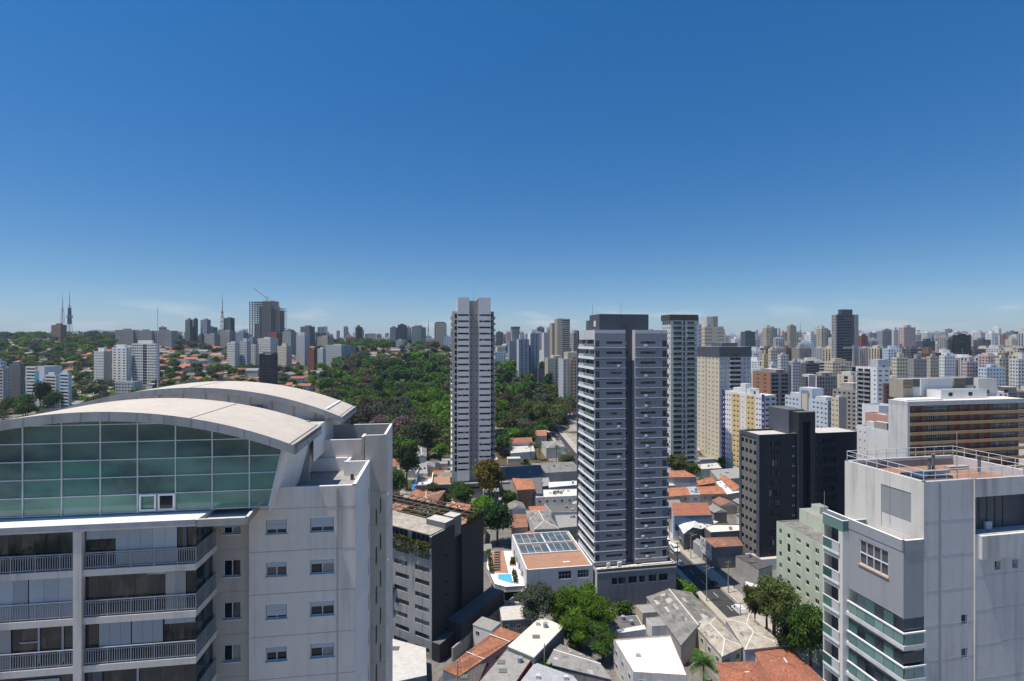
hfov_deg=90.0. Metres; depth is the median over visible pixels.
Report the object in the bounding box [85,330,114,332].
hills
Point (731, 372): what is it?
window
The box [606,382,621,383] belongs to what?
window
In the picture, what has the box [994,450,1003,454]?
window
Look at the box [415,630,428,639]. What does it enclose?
window
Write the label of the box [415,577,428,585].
window
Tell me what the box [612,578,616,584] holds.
window
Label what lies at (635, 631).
flat shed
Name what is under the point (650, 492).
window
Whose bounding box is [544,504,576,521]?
shop building
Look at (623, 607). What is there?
tree
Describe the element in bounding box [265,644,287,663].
window
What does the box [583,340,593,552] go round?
windows
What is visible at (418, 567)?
window
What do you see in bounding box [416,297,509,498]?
apartment tower
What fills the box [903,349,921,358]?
windows
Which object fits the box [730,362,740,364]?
window
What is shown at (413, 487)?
shed
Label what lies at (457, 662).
utility pole
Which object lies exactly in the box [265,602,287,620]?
window
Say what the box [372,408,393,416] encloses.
tree
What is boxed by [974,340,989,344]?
windows
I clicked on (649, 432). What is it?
window
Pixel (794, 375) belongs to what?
tower block
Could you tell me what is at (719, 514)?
shed
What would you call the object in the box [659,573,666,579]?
window
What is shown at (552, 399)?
tree
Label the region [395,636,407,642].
window
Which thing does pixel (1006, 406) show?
window
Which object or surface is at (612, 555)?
window
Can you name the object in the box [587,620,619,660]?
tree
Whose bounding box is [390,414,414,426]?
tree
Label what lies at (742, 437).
windows
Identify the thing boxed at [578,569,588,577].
window
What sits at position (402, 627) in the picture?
window
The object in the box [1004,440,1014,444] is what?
window
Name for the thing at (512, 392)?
tree
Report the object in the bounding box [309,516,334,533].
window
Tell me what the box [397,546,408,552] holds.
window
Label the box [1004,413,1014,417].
window
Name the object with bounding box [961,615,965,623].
window
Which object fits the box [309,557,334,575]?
window
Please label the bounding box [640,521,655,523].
window
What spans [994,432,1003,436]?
window
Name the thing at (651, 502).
window
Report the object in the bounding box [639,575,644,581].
window
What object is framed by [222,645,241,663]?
window
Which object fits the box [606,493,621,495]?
window
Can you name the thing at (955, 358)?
windows
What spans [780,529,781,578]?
windows
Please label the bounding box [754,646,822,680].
tiled house
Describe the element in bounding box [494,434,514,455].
tree
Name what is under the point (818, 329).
windows
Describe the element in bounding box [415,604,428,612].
window
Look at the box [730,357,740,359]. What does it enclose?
window
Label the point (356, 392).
tree
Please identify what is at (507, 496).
tree
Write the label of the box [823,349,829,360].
windows
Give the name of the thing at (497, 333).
windows
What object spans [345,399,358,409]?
tree
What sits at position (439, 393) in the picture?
tree
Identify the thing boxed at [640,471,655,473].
window
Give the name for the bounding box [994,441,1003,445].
window
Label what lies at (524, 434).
tree
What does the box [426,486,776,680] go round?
yards
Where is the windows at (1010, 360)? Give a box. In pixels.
[1010,360,1013,385]
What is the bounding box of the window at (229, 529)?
[222,525,241,535]
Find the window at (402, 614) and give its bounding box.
[395,610,407,617]
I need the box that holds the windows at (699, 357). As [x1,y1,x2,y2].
[699,357,721,456]
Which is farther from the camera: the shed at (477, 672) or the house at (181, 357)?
the house at (181, 357)
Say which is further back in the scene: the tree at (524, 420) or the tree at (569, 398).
the tree at (569, 398)
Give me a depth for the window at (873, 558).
46.44 m
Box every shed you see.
[407,468,414,477]
[411,476,422,485]
[411,482,423,494]
[411,489,422,498]
[421,461,434,476]
[430,461,438,469]
[433,470,443,476]
[437,472,451,482]
[437,663,485,680]
[439,461,447,469]
[442,458,449,466]
[458,495,471,507]
[473,616,500,646]
[483,488,498,503]
[484,544,491,561]
[499,605,539,633]
[507,456,520,464]
[507,500,525,513]
[529,506,544,510]
[552,615,564,625]
[558,451,565,461]
[570,621,595,645]
[609,615,641,634]
[616,625,645,637]
[667,499,680,518]
[700,459,716,461]
[709,504,726,523]
[712,496,736,513]
[732,498,738,512]
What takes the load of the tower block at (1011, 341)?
on the ground at (572, 428)
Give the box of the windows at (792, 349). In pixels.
[792,349,810,359]
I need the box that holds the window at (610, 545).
[606,544,621,546]
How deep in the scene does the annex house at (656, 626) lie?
130.93 m
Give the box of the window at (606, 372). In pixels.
[606,372,621,373]
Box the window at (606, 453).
[606,453,621,454]
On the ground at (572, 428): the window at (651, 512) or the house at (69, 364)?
the house at (69, 364)
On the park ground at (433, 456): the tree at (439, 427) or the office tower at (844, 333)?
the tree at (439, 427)
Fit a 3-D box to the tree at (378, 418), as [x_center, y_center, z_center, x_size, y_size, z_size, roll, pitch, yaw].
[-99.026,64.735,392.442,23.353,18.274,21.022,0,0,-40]
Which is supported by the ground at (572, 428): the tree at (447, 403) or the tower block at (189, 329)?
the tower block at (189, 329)
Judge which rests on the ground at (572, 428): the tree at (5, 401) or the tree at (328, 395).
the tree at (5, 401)
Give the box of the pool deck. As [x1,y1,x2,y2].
[486,549,524,591]
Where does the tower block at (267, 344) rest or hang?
on the ground at (572, 428)
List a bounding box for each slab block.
[115,329,139,345]
[135,329,153,342]
[154,329,177,347]
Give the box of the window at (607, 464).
[606,463,621,465]
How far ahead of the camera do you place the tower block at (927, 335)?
1148.90 m
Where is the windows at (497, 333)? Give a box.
[497,333,502,345]
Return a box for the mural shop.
[700,536,743,568]
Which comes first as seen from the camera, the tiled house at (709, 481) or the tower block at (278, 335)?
the tiled house at (709, 481)
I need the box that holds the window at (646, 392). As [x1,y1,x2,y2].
[640,391,655,393]
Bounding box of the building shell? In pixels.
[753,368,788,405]
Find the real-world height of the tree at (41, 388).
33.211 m
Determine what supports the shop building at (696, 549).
on the yards at (434, 669)
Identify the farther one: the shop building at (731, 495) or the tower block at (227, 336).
the tower block at (227, 336)
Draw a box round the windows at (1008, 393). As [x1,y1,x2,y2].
[1008,393,1023,436]
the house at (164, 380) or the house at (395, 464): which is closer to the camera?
the house at (395, 464)
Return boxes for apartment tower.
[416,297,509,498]
[508,340,516,360]
[510,327,519,340]
[517,335,528,382]
[528,330,538,381]
[542,330,549,360]
[550,323,554,356]
[554,318,569,357]
[558,352,576,413]
[577,305,675,606]
[586,320,589,329]
[661,314,697,471]
[697,317,700,345]
[697,343,751,458]
[701,316,723,345]
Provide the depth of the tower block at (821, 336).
977.50 m
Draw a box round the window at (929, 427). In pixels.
[927,425,936,429]
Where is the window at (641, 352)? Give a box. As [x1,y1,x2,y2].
[640,351,655,353]
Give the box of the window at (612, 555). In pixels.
[606,554,621,556]
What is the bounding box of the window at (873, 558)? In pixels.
[858,539,888,578]
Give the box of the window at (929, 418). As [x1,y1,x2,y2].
[927,416,936,420]
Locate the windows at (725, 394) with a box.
[725,394,757,463]
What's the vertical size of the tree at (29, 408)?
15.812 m
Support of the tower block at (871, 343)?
on the ground at (572, 428)
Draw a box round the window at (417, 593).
[415,591,428,598]
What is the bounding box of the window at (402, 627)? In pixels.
[396,623,408,631]
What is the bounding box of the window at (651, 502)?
[640,501,655,503]
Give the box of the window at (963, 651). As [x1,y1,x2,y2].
[961,648,965,656]
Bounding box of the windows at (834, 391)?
[834,391,854,428]
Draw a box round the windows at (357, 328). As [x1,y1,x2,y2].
[357,328,361,340]
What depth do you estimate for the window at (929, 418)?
163.63 m
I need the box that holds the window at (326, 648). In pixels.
[309,641,334,659]
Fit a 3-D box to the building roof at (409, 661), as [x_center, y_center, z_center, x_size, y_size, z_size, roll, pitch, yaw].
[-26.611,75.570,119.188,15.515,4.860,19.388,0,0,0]
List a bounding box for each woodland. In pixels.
[0,331,451,396]
[314,350,557,396]
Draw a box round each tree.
[0,397,14,409]
[0,405,10,417]
[0,409,11,419]
[10,397,18,412]
[11,402,33,416]
[16,391,37,415]
[17,403,38,415]
[32,379,51,403]
[35,405,47,412]
[40,389,62,407]
[77,395,88,400]
[88,394,105,400]
[320,388,340,398]
[322,392,336,397]
[335,394,349,399]
[339,397,358,407]
[344,410,364,423]
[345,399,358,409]
[346,387,368,397]
[352,393,368,401]
[356,406,377,423]
[358,397,373,407]
[358,413,367,421]
[363,395,383,400]
[368,403,388,416]
[368,414,390,423]
[371,398,385,403]
[372,377,383,390]
[372,388,391,398]
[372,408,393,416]
[381,396,398,405]
[383,413,396,423]
[384,388,394,397]
[385,402,402,412]
[389,395,410,407]
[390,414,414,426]
[391,387,407,396]
[391,408,408,416]
[393,423,404,431]
[393,431,406,439]
[393,435,409,452]
[393,441,421,489]
[393,468,407,494]
[398,391,415,399]
[398,421,422,442]
[400,422,422,440]
[400,439,417,448]
[406,409,419,418]
[407,417,428,438]
[408,398,422,406]
[410,389,429,401]
[414,413,434,424]
[415,406,430,414]
[416,422,435,456]
[418,420,443,445]
[424,483,438,491]
[426,386,438,394]
[427,393,440,401]
[427,401,449,414]
[429,398,442,403]
[430,429,439,441]
[430,442,449,458]
[431,436,449,447]
[433,388,449,399]
[434,423,449,436]
[437,409,451,419]
[439,427,450,449]
[441,399,451,410]
[441,416,450,426]
[442,392,451,401]
[444,493,450,500]
[448,481,463,501]
[451,481,475,503]
[469,494,494,511]
[472,457,508,498]
[483,501,514,545]
[494,391,499,399]
[494,399,508,412]
[494,409,514,420]
[494,411,508,426]
[494,427,506,449]
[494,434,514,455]
[496,391,514,402]
[496,488,516,507]
[497,413,518,428]
[504,388,516,396]
[505,426,520,437]
[509,402,521,409]
[511,396,521,401]
[513,406,527,413]
[514,580,554,622]
[515,420,537,432]
[516,417,535,423]
[519,426,537,441]
[520,400,533,408]
[523,388,533,401]
[526,407,542,421]
[528,410,535,420]
[531,423,547,430]
[534,392,551,402]
[534,399,556,412]
[535,415,554,429]
[539,382,557,393]
[539,658,557,669]
[540,407,562,430]
[540,408,549,419]
[548,395,562,403]
[548,587,578,624]
[550,391,558,401]
[553,444,559,461]
[554,399,574,418]
[555,403,571,423]
[557,607,594,650]
[558,580,599,622]
[559,453,575,462]
[561,395,576,415]
[567,637,584,650]
[579,594,619,625]
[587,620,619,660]
[612,598,635,614]
[667,454,690,471]
[676,577,698,593]
[687,463,701,474]
[689,648,718,680]
[717,457,726,467]
[742,583,764,619]
[749,571,804,636]
[753,577,780,629]
[769,606,810,653]
[785,600,822,668]
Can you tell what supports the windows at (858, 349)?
in the tower block at (861, 356)
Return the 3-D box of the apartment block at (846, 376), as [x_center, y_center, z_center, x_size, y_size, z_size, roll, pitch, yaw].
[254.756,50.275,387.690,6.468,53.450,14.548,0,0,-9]
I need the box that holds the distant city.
[4,326,1023,359]
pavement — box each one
[546,429,726,624]
[554,423,822,678]
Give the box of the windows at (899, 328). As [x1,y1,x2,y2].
[899,328,914,344]
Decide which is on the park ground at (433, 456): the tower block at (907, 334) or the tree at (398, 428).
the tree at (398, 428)
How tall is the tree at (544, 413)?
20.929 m
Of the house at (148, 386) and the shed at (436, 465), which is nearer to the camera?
the shed at (436, 465)
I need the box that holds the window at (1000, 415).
[994,413,1003,418]
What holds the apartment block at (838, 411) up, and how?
on the ground at (572, 428)
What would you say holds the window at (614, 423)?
in the apartment tower at (622, 457)
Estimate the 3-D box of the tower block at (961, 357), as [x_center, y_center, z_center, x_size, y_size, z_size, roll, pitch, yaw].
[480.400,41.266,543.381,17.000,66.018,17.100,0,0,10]
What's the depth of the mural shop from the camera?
175.79 m
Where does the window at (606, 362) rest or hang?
in the apartment tower at (622, 457)
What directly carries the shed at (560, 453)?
on the ground at (572, 428)
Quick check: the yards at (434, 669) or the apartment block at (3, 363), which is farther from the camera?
the apartment block at (3, 363)
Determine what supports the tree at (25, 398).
on the ground at (572, 428)
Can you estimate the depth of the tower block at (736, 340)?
1082.31 m
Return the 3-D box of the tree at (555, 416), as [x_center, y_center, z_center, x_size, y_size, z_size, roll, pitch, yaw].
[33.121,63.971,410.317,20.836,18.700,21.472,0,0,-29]
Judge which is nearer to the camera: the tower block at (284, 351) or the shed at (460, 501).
the shed at (460, 501)
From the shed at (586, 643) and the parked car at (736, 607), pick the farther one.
the parked car at (736, 607)
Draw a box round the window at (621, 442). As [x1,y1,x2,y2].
[606,442,621,444]
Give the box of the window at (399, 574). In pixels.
[396,572,408,579]
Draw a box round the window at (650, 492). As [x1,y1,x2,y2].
[640,491,655,493]
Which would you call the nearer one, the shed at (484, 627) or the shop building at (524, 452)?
the shed at (484, 627)
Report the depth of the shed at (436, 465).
303.31 m
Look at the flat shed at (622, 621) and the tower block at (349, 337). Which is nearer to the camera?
the flat shed at (622, 621)
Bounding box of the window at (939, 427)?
[937,425,947,429]
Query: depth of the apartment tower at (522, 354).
561.03 m
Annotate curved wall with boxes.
[504,591,523,605]
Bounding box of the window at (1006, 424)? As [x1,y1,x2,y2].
[1004,422,1014,426]
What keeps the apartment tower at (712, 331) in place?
on the ground at (572, 428)
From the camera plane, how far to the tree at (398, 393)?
478.46 m
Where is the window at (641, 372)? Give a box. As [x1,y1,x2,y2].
[640,371,655,373]
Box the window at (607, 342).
[606,341,621,343]
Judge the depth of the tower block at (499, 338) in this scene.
1299.52 m
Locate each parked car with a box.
[675,561,684,567]
[708,580,719,587]
[731,604,746,615]
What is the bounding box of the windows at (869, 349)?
[869,349,881,365]
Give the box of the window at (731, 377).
[730,376,740,378]
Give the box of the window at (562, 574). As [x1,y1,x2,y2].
[559,571,570,578]
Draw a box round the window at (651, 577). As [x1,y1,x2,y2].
[649,574,655,580]
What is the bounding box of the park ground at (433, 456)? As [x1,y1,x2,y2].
[293,360,569,464]
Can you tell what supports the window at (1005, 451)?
in the apartment block at (929, 414)
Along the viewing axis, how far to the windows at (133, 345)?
575.19 m
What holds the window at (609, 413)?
in the apartment tower at (622, 457)
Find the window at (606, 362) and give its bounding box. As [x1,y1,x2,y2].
[606,362,621,363]
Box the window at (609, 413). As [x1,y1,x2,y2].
[606,412,621,414]
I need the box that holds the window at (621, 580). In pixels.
[618,577,625,583]
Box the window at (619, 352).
[606,351,621,353]
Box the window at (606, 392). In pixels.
[606,392,621,394]
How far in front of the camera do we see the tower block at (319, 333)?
1132.26 m
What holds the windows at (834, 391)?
in the tower block at (847, 390)
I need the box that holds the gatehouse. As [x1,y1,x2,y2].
[736,553,771,582]
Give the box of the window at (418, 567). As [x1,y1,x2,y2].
[415,564,428,572]
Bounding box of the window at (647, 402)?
[640,401,655,403]
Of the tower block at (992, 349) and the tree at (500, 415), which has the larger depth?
the tower block at (992, 349)
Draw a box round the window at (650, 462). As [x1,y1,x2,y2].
[640,461,655,463]
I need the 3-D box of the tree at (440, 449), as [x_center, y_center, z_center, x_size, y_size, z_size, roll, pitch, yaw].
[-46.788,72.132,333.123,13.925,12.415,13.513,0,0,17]
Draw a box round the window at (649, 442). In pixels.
[640,441,655,443]
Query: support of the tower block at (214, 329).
on the ground at (572, 428)
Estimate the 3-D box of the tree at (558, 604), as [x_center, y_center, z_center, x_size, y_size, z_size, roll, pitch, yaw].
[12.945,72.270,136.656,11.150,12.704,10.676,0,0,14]
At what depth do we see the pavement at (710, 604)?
154.51 m
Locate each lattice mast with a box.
[60,294,64,324]
[66,289,72,331]
[220,298,223,330]
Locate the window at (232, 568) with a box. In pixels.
[222,560,241,578]
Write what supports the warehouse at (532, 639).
on the yards at (434, 669)
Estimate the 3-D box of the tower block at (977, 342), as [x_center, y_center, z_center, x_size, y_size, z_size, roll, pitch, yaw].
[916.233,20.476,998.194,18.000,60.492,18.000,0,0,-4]
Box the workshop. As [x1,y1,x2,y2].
[614,635,687,680]
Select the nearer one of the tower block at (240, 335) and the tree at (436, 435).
the tree at (436, 435)
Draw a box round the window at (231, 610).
[222,602,241,621]
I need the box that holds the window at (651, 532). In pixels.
[640,531,655,533]
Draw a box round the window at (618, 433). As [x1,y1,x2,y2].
[606,432,621,434]
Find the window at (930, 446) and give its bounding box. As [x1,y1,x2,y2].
[927,444,936,448]
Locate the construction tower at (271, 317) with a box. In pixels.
[249,301,286,341]
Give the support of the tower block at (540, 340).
on the ground at (572, 428)
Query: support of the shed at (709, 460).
on the ground at (572, 428)
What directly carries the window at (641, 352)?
in the apartment tower at (622, 457)
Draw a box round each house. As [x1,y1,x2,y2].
[65,361,77,367]
[72,400,83,405]
[146,383,158,389]
[158,379,175,385]
[172,376,185,382]
[173,366,189,372]
[175,372,185,376]
[176,355,190,359]
[177,360,189,363]
[179,364,192,370]
[184,357,198,363]
[189,376,207,382]
[192,358,206,363]
[198,350,209,352]
[211,372,222,380]
[212,355,224,360]
[237,368,246,375]
[245,368,258,376]
[275,382,292,386]
[280,372,295,380]
[291,376,304,384]
[292,362,299,368]
[298,383,313,390]
[311,370,323,378]
[390,349,400,352]
[393,459,397,471]
[413,490,444,504]
[415,465,427,477]
[416,445,426,462]
[443,627,520,680]
[450,501,470,510]
[509,437,531,452]
[511,514,527,539]
[512,478,534,508]
[526,510,558,532]
[535,430,546,446]
[541,440,564,457]
[636,604,656,627]
[646,617,666,636]
[697,477,715,486]
[717,661,772,680]
[720,475,738,491]
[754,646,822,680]
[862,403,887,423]
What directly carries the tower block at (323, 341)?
on the ground at (572, 428)
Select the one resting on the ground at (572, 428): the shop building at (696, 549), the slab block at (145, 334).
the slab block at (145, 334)
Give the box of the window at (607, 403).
[606,402,621,404]
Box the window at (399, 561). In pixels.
[395,558,407,565]
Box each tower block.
[51,323,66,341]
[185,318,192,348]
[193,318,197,347]
[199,333,203,348]
[201,318,210,342]
[205,333,219,349]
[211,326,217,333]
[220,330,235,347]
[224,317,234,330]
[227,341,239,367]
[236,331,247,342]
[240,338,250,365]
[248,337,255,344]
[251,344,258,365]
[258,337,277,353]
[267,332,281,345]
[277,343,291,371]
[282,330,295,355]
[296,332,309,365]
[300,325,314,345]
[308,349,316,370]
[315,331,325,346]
[317,326,324,331]
[317,336,333,348]
[317,347,325,369]
[326,344,350,366]
[345,335,354,344]
[351,346,358,354]
[355,325,362,345]
[390,326,397,347]
[396,339,403,349]
[398,324,406,339]
[406,326,410,342]
[412,325,421,348]
[419,324,425,337]
[422,338,433,348]
[434,322,446,349]
[444,336,451,351]
[496,331,502,345]
[506,332,510,342]
[537,331,542,349]
[570,330,577,351]
[724,334,728,342]
[729,334,735,342]
[731,337,740,345]
[741,331,754,346]
[751,357,761,387]
[752,347,761,359]
[753,366,761,370]
[760,343,771,353]
[762,350,767,367]
[763,325,772,346]
[768,347,776,367]
[769,346,785,353]
[769,360,776,368]
[773,327,776,337]
[773,337,784,346]
[777,353,787,371]
[782,345,791,360]
[787,324,795,347]
[789,359,799,394]
[792,345,811,360]
[798,341,812,357]
[800,354,823,371]
[800,360,818,386]
[804,330,815,357]
[814,347,825,359]
[816,323,827,347]
[822,342,831,360]
[824,358,851,374]
[833,382,855,430]
[858,332,867,346]
[858,346,865,365]
[861,344,869,365]
[863,332,875,339]
[868,336,877,344]
[868,341,876,346]
[868,346,884,365]
[878,330,891,347]
[882,341,901,367]
[892,327,898,346]
[892,353,907,377]
[899,325,915,346]
[902,345,921,358]
[908,354,926,377]
[917,339,934,350]
[917,348,940,357]
[921,331,933,340]
[927,354,938,377]
[936,331,946,337]
[937,334,951,349]
[939,350,956,356]
[939,355,958,376]
[940,353,954,377]
[945,335,951,352]
[952,334,970,354]
[955,348,978,376]
[962,357,977,376]
[971,343,985,356]
[973,331,985,339]
[973,338,990,347]
[975,353,998,366]
[978,364,1004,385]
[985,331,997,344]
[986,346,1003,352]
[989,389,1007,396]
[995,355,1008,385]
[997,386,1023,442]
[998,353,1008,357]
[999,346,1023,354]
[1005,338,1017,345]
[1008,352,1023,358]
[1009,334,1017,338]
[1009,354,1023,388]
[1018,332,1023,345]
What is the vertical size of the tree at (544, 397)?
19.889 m
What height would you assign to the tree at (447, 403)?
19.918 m
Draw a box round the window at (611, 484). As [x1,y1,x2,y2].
[606,483,621,485]
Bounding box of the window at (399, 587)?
[395,584,407,591]
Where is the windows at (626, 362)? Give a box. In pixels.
[626,362,627,553]
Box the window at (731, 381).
[730,380,740,382]
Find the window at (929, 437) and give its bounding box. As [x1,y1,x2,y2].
[927,435,936,439]
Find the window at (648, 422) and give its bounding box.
[640,421,655,423]
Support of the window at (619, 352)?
in the apartment tower at (622, 457)
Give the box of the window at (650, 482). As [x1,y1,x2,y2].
[640,481,655,483]
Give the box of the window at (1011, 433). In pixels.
[1004,431,1014,435]
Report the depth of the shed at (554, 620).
139.35 m
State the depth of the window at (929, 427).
163.61 m
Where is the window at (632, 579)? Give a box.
[628,576,635,582]
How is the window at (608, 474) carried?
in the apartment tower at (622, 457)
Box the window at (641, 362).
[640,361,655,363]
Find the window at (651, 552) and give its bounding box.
[640,551,655,553]
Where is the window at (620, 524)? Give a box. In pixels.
[606,523,621,526]
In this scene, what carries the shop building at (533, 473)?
on the ground at (572, 428)
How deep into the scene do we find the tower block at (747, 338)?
902.15 m
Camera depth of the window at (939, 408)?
164.43 m
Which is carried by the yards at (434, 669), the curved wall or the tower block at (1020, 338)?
the curved wall
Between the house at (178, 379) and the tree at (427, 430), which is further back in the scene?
the house at (178, 379)
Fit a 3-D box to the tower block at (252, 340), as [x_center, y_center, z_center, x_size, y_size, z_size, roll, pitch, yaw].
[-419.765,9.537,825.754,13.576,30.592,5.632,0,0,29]
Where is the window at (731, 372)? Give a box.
[730,371,740,373]
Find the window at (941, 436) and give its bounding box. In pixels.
[937,434,947,438]
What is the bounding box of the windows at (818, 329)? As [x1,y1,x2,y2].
[818,329,827,346]
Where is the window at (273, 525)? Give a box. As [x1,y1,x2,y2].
[265,518,287,535]
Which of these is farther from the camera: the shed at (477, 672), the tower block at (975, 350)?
the tower block at (975, 350)
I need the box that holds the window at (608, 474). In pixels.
[606,473,621,475]
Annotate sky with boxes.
[0,0,1023,337]
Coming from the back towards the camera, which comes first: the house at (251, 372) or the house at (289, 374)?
the house at (251, 372)
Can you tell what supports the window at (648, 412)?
in the apartment tower at (622, 457)
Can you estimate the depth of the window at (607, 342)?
153.16 m
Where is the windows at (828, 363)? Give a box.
[828,363,850,374]
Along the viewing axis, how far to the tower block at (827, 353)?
650.65 m
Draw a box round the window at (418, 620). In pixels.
[415,617,428,625]
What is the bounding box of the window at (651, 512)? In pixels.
[640,511,655,513]
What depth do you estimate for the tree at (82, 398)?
481.35 m
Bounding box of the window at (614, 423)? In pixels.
[606,422,621,424]
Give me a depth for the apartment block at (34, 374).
471.91 m
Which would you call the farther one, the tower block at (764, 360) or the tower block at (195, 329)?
the tower block at (195, 329)
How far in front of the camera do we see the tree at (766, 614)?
130.85 m
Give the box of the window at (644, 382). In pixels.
[640,381,655,383]
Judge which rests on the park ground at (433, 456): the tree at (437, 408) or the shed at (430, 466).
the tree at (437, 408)
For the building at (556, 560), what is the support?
on the yards at (434, 669)
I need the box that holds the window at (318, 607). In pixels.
[309,599,334,617]
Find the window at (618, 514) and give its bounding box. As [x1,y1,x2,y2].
[606,513,621,515]
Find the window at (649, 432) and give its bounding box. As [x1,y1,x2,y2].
[640,431,655,433]
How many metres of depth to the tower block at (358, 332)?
1273.58 m
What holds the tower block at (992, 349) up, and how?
on the ground at (572, 428)
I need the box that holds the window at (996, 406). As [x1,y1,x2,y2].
[994,404,1003,408]
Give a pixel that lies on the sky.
(376, 166)
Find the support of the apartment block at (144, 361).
on the ground at (572, 428)
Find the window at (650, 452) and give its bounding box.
[640,451,655,453]
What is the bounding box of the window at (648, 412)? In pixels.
[640,411,655,413]
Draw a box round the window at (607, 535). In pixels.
[606,533,621,536]
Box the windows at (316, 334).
[315,333,325,344]
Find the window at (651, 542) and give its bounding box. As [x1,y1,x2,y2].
[640,541,655,543]
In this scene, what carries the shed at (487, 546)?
on the ground at (572, 428)
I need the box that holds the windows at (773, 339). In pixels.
[773,339,783,346]
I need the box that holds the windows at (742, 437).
[742,437,834,553]
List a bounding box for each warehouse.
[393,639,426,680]
[479,647,530,680]
[508,616,563,666]
[521,663,576,680]
[546,644,612,680]
[646,589,713,664]
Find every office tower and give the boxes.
[739,406,856,569]
[832,309,857,371]
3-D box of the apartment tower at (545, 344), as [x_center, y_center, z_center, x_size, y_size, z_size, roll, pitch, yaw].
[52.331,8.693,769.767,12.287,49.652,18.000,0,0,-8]
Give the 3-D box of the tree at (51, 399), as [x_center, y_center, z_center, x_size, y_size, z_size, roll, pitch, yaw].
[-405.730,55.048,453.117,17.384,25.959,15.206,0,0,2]
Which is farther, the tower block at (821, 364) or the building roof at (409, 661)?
the tower block at (821, 364)
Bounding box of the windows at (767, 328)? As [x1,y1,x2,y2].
[767,328,772,346]
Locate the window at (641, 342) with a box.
[640,341,655,343]
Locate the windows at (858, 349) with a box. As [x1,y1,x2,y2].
[858,349,864,364]
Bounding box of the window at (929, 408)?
[927,406,936,411]
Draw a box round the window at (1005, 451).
[1004,450,1014,454]
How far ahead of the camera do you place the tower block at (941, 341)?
926.86 m
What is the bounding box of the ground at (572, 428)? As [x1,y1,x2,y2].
[0,338,1023,627]
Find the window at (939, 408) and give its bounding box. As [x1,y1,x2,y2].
[937,406,947,410]
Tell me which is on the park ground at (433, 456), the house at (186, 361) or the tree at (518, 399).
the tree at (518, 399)
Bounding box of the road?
[548,426,783,646]
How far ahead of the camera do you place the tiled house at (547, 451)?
339.78 m
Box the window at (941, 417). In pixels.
[937,415,947,420]
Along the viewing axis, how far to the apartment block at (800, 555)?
130.33 m
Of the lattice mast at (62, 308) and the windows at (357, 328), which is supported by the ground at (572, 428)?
the lattice mast at (62, 308)
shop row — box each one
[667,487,689,502]
[687,486,700,502]
[696,486,726,505]
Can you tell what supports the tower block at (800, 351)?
on the ground at (572, 428)
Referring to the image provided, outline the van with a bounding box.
[670,543,679,551]
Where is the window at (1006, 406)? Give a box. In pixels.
[1004,404,1014,408]
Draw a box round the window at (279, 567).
[265,560,287,578]
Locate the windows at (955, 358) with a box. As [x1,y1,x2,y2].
[955,358,977,376]
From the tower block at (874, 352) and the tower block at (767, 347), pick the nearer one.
the tower block at (874, 352)
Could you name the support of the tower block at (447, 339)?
on the ground at (572, 428)
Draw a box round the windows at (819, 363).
[819,363,823,370]
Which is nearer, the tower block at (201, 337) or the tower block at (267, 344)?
the tower block at (267, 344)
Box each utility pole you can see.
[452,660,462,680]
[674,542,683,570]
[703,564,713,600]
[725,561,731,592]
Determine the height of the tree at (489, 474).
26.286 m
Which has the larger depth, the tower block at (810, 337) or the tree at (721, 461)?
the tower block at (810, 337)
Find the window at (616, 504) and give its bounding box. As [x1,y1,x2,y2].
[606,503,621,505]
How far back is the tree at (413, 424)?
363.36 m
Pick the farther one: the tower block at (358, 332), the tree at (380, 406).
the tower block at (358, 332)
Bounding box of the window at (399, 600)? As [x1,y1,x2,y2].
[396,597,408,605]
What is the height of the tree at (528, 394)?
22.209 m
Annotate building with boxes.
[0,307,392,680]
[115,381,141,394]
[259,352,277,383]
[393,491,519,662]
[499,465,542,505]
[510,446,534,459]
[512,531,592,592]
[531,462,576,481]
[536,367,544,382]
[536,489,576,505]
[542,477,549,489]
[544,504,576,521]
[549,480,576,488]
[555,514,576,534]
[667,470,696,487]
[672,503,711,540]
[678,520,717,549]
[685,461,721,477]
[693,538,702,559]
[697,617,742,678]
[703,524,738,537]
[710,468,738,485]
[716,481,738,501]
[724,614,783,661]
[802,372,836,395]
[823,431,1023,680]
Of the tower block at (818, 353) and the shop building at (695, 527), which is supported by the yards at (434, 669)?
the shop building at (695, 527)
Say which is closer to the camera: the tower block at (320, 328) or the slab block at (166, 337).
the slab block at (166, 337)
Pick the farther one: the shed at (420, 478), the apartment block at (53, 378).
the apartment block at (53, 378)
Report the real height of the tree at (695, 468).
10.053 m
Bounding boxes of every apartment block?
[0,359,6,367]
[0,365,10,400]
[9,361,24,397]
[26,366,61,405]
[45,372,59,408]
[60,371,71,407]
[94,348,111,385]
[112,344,130,382]
[132,340,159,384]
[494,352,505,370]
[545,355,560,383]
[722,383,775,470]
[777,491,827,667]
[785,387,830,427]
[831,395,846,428]
[837,371,855,387]
[855,359,889,430]
[857,421,887,458]
[865,412,887,423]
[883,383,896,403]
[888,377,1023,467]
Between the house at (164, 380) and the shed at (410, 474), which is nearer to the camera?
the shed at (410, 474)
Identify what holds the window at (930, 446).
in the apartment block at (929, 414)
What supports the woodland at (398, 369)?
on the park ground at (433, 456)
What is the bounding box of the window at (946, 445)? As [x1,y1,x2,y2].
[937,444,947,448]
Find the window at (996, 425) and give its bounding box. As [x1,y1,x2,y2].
[994,423,1003,427]
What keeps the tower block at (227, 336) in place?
on the ground at (572, 428)
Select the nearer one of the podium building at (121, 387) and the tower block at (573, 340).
the podium building at (121, 387)
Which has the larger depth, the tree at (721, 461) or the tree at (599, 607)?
the tree at (721, 461)
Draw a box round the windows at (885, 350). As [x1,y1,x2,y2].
[885,350,900,364]
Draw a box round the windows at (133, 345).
[133,345,158,380]

